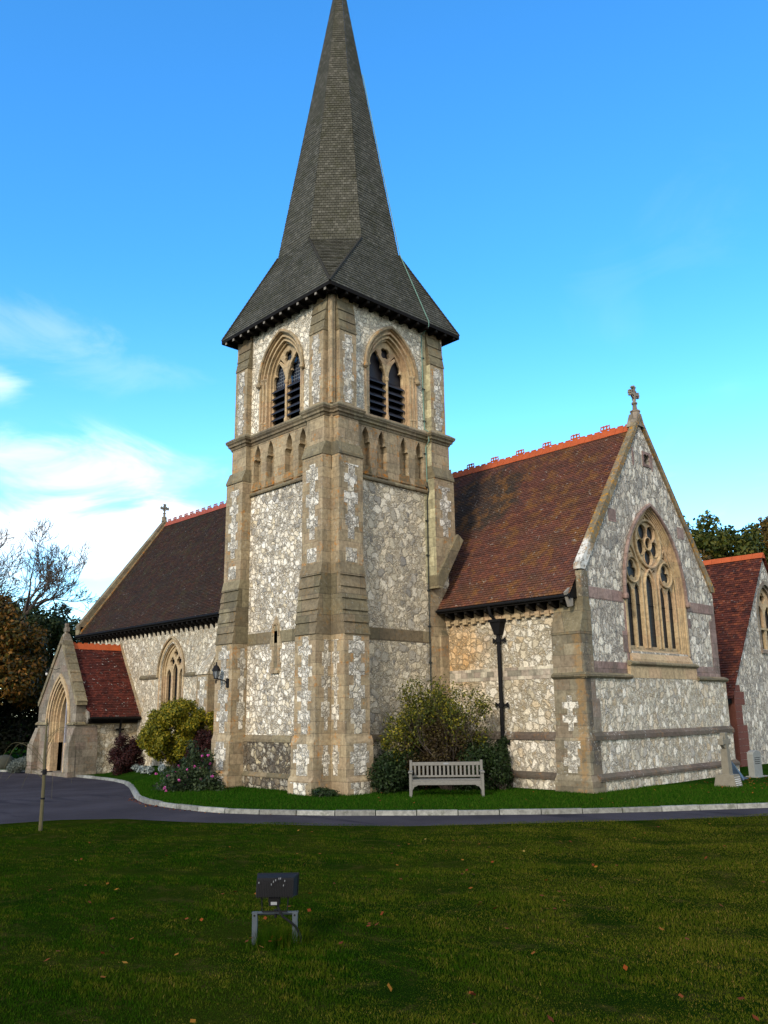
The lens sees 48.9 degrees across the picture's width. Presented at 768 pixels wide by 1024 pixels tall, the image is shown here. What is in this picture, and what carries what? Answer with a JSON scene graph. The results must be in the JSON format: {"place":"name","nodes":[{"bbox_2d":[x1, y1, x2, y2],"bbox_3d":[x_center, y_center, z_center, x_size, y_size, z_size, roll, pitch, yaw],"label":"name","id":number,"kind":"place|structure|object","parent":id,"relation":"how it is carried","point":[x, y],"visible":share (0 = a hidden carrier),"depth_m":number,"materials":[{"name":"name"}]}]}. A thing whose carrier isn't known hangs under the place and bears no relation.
{"place":"outdoors","nodes":[
{"label":"outdoors","id":0,"kind":"place"},
{"bbox_2d":[0,812,767,1023],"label":"lawn","id":1,"kind":"structure","parent":0,"point":[600,875],"depth_m":8.31,"materials":[{"name":"green plant"}]},
{"bbox_2d":[0,718,75,830],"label":"weeping sapling","id":2,"kind":"object","parent":1,"relation":"on","point":[44,771],"visible":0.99,"depth_m":16.52,"materials":[{"name":"brown plant"}]},
{"bbox_2d":[230,917,321,954],"bbox_3d":[-0.914,3.694,7.422,0.848,0.278,0.729,12,-18,-42],"label":"tall grass tuft","id":3,"kind":"object","parent":1,"relation":"on","point":[288,939],"visible":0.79,"depth_m":7.36,"materials":[{"name":"green plant"}]},
{"bbox_2d":[252,872,301,944],"bbox_3d":[-0.944,3.650,7.510,0.450,0.782,0.257,-1,-13,0],"label":"floodlight","id":4,"kind":"object","parent":1,"relation":"on","point":[273,888],"visible":0.93,"depth_m":7.47,"materials":[{"name":"metal"}]},
{"bbox_2d":[32,776,767,1023],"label":"fallen leaves","id":5,"kind":"object","parent":1,"relation":"on","point":[625,967],"visible":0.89,"depth_m":7.93,"materials":[{"name":"orange plant"}]},
{"bbox_2d":[0,772,767,825],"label":"road","id":6,"kind":"structure","parent":0,"point":[77,798],"depth_m":19.52,"materials":[{"name":"grey asphalt"}]},
{"bbox_2d":[6,756,26,772],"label":"lavender bush","id":7,"kind":"object","parent":6,"relation":"on","point":[14,765],"visible":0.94,"depth_m":40.92,"materials":[{"name":"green plant"}]},
{"bbox_2d":[123,797,213,812],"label":"fallen leaves","id":8,"kind":"object","parent":6,"relation":"on","point":[156,805],"visible":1,"depth_m":21.53,"materials":[{"name":"brown plant"}]},
{"bbox_2d":[0,770,767,815],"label":"kerb","id":9,"kind":"structure","parent":6,"relation":"on","point":[140,798],"depth_m":19.05,"materials":[{"name":"concrete"}]},
{"bbox_2d":[0,731,767,814],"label":"churchyard grass","id":10,"kind":"structure","parent":0,"point":[130,776],"depth_m":22.11,"materials":[{"name":"green plant"}]},
{"bbox_2d":[0,755,13,768],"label":"boulder","id":11,"kind":"object","parent":10,"relation":"on","point":[4,759],"visible":0.76,"depth_m":43.07,"materials":[{"name":"grey stone"}]},
{"bbox_2d":[0,691,38,756],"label":"dark hedge","id":12,"kind":"object","parent":10,"relation":"on","point":[12,720],"visible":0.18,"depth_m":50.82,"materials":[{"name":"green plant"}]},
{"bbox_2d":[0,586,52,711],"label":"autumn tree","id":13,"kind":"object","parent":10,"relation":"on","point":[23,650],"visible":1,"depth_m":48.45,"materials":[{"name":"brown plant"}]},
{"bbox_2d":[0,522,84,612],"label":"bare tree","id":14,"kind":"object","parent":10,"relation":"on","point":[7,567],"visible":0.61,"depth_m":59.28,"materials":[{"name":"brown plant"}]},
{"bbox_2d":[10,593,82,693],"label":"dark evergreen tree","id":15,"kind":"object","parent":10,"relation":"on","point":[53,625],"visible":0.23,"depth_m":54.13,"materials":[{"name":"green plant"}]},
{"bbox_2d":[0,518,97,755],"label":"bare tree","id":16,"kind":"object","parent":10,"relation":"on","point":[49,569],"visible":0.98,"depth_m":55.05,"materials":[{"name":"brown plant"}]},
{"bbox_2d":[106,732,146,775],"bbox_3d":[-11.201,10.593,36.745,1.869,2.049,1.660,12,-18,-42],"label":"red shrub","id":17,"kind":"object","parent":10,"relation":"on","point":[126,756],"visible":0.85,"depth_m":36.53,"materials":[{"name":"purple plant"}]},
{"bbox_2d":[131,764,139,770],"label":"silver plant","id":18,"kind":"object","parent":10,"relation":"on","point":[134,766],"visible":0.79,"depth_m":36.11,"materials":[{"name":"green plant"}]},
{"bbox_2d":[136,765,142,772],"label":"silver plant","id":19,"kind":"object","parent":10,"relation":"on","point":[138,768],"visible":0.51,"depth_m":35.10,"materials":[{"name":"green plant"}]},
{"bbox_2d":[140,765,147,773],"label":"silver plant","id":20,"kind":"object","parent":10,"relation":"on","point":[143,769],"visible":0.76,"depth_m":34.26,"materials":[{"name":"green plant"}]},
{"bbox_2d":[145,766,154,774],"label":"silver plant","id":21,"kind":"object","parent":10,"relation":"on","point":[150,769],"visible":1,"depth_m":33.51,"materials":[{"name":"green plant"}]},
{"bbox_2d":[158,764,165,771],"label":"silver plant","id":22,"kind":"object","parent":10,"relation":"on","point":[163,766],"visible":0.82,"depth_m":32.26,"materials":[{"name":"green plant"}]},
{"bbox_2d":[136,697,213,767],"bbox_3d":[-8.425,9.274,34.721,3.437,3.325,3.253,12,-18,-42],"label":"rounded shrub","id":23,"kind":"object","parent":10,"relation":"on","point":[157,737],"visible":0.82,"depth_m":33.92,"materials":[{"name":"yellow plant"}]},
{"bbox_2d":[151,739,229,791],"bbox_3d":[-5.860,7.921,25.438,2.386,2.032,3.030,2,-14,-12],"label":"flowering shrub","id":24,"kind":"object","parent":10,"relation":"on","point":[191,775],"visible":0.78,"depth_m":24.99,"materials":[{"name":"green plant"}]},
{"bbox_2d":[184,728,212,767],"bbox_3d":[-7.183,9.695,33.539,1.570,2.194,1.492,6,-15,-25],"label":"red shrub","id":25,"kind":"object","parent":10,"relation":"on","point":[204,739],"visible":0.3,"depth_m":33.33,"materials":[{"name":"purple plant"}]},
{"bbox_2d":[308,786,339,796],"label":"weed clump","id":26,"kind":"object","parent":10,"relation":"on","point":[321,792],"visible":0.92,"depth_m":22.39,"materials":[{"name":"green plant"}]},
{"bbox_2d":[25,0,739,795],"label":"church","id":27,"kind":"structure","parent":10,"relation":"on","point":[337,570],"depth_m":27.05,"materials":[{"name":"stone"}]},
{"bbox_2d":[61,701,66,771],"bbox_3d":[-14.678,10.442,39.412,0.520,3.250,0.075,12,-18,-42],"label":"open door","id":28,"kind":"structure","parent":27,"relation":"in","point":[65,730],"depth_m":39.30,"materials":[{"name":"black paint"}]},
{"bbox_2d":[156,636,184,727],"bbox_3d":[-9.661,7.780,38.826,0.520,4.130,2.440,12,-18,-42],"label":"nave window","id":29,"kind":"structure","parent":27,"relation":"in","point":[173,670],"depth_m":39.25,"materials":[{"name":"stone"}]},
{"bbox_2d":[212,662,228,687],"bbox_3d":[-5.144,5.117,26.560,0.569,0.810,0.251,-1,-13,1],"label":"wall lantern","id":30,"kind":"object","parent":27,"relation":"attached to","point":[216,670],"depth_m":26.49,"materials":[{"name":"black paint"}]},
{"bbox_2d":[269,616,281,673],"bbox_3d":[-3.245,4.085,26.018,0.390,1.760,0.600,12,-18,-42],"label":"slit window","id":31,"kind":"structure","parent":27,"relation":"in","point":[273,670],"depth_m":25.89,"materials":[{"name":"stone"}]},
{"bbox_2d":[256,329,304,431],"bbox_3d":[-3.181,-4.379,28.101,0.910,3.510,2.560,12,-18,-42],"label":"belfry window","id":32,"kind":"structure","parent":27,"relation":"in","point":[282,366],"depth_m":28.39,"materials":[{"name":"stone"}]},
{"bbox_2d":[363,326,420,428],"bbox_3d":[0.035,-4.438,28.036,2.560,3.510,0.910,12,-18,-42],"label":"belfry window","id":33,"kind":"structure","parent":27,"relation":"in","point":[389,364],"depth_m":28.25,"materials":[{"name":"stone"}]},
{"bbox_2d":[495,735,513,786],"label":"climbing plant","id":34,"kind":"object","parent":27,"relation":"attached to","point":[502,744],"visible":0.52,"depth_m":24.55,"materials":[{"name":"green plant"}]},
{"bbox_2d":[622,503,692,663],"bbox_3d":[8.524,2.244,27.059,4.100,5.130,0.680,12,-18,-42],"label":"east window","id":35,"kind":"structure","parent":27,"relation":"in","point":[655,594],"depth_m":27.23,"materials":[{"name":"stone"}]},
{"bbox_2d":[366,745,428,793],"bbox_3d":[0.383,7.371,23.702,2.211,1.617,1.462,12,-18,-42],"label":"dark bush","id":36,"kind":"object","parent":10,"relation":"on","point":[391,776],"visible":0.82,"depth_m":23.23,"materials":[{"name":"green plant"}]},
{"bbox_2d":[408,760,484,796],"bbox_3d":[1.649,7.045,22.290,1.993,0.920,0.600,-2,-13,3],"label":"garden bench","id":37,"kind":"object","parent":10,"relation":"on","point":[413,783],"visible":0.94,"depth_m":22.53,"materials":[{"name":"grey wood"}]},
{"bbox_2d":[373,674,521,789],"bbox_3d":[1.950,6.352,24.338,4.333,3.379,3.058,12,-18,-42],"label":"tall shrub","id":38,"kind":"object","parent":10,"relation":"on","point":[436,730],"visible":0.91,"depth_m":23.88,"materials":[{"name":"green plant"}]},
{"bbox_2d":[129,769,767,810],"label":"verge grass","id":39,"kind":"structure","parent":10,"relation":"on","point":[435,790],"depth_m":21.48,"materials":[{"name":"green plant"}]},
{"bbox_2d":[442,737,513,790],"bbox_3d":[2.674,7.263,24.061,2.000,1.736,2.271,12,-18,-42],"label":"dark bush","id":40,"kind":"object","parent":10,"relation":"on","point":[494,770],"visible":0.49,"depth_m":23.62,"materials":[{"name":"green plant"}]},
{"bbox_2d":[699,550,710,560],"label":"oak tree","id":41,"kind":"object","parent":10,"relation":"on","point":[705,557],"depth_m":55.19,"materials":[{"name":"green plant"}]},
{"bbox_2d":[683,509,767,563],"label":"oak tree","id":42,"kind":"object","parent":10,"relation":"on","point":[721,543],"visible":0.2,"depth_m":59.25,"materials":[{"name":"green plant"}]},
{"bbox_2d":[714,732,742,786],"bbox_3d":[9.733,7.140,24.010,0.500,1.670,0.700,12,-18,-42],"label":"cross gravestone","id":43,"kind":"object","parent":10,"relation":"on","point":[727,777],"visible":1,"depth_m":23.91,"materials":[{"name":"stone"}]},
{"bbox_2d":[731,761,746,779],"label":"grave slab","id":44,"kind":"structure","parent":10,"relation":"on","point":[735,770],"depth_m":25.95,"materials":[{"name":"grey stone"}]},
{"bbox_2d":[746,750,767,777],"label":"upright headstone","id":45,"kind":"object","parent":10,"relation":"on","point":[754,763],"visible":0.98,"depth_m":26.91,"materials":[{"name":"grey stone"}]},
{"bbox_2d":[753,516,767,550],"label":"oak tree","id":46,"kind":"object","parent":10,"relation":"on","point":[763,525],"visible":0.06,"depth_m":63.81,"materials":[{"name":"green plant"}]},
{"bbox_2d":[0,0,767,713],"label":"sky","id":47,"kind":"structure","parent":0,"point":[579,188],"materials":[{"name":"blue"}]},
{"label":"ground","id":48,"kind":"structure","parent":0,"visible":0},
{"bbox_2d":[703,552,767,766],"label":"gabled outbuilding","id":49,"kind":"structure","parent":48,"relation":"on","point":[740,596],"depth_m":34.00,"materials":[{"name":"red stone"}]},
{"bbox_2d":[756,581,767,653],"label":"window","id":50,"kind":"structure","parent":49,"relation":"in","point":[762,594],"depth_m":35.53,"materials":[{"name":"grey stone"}]}
]}

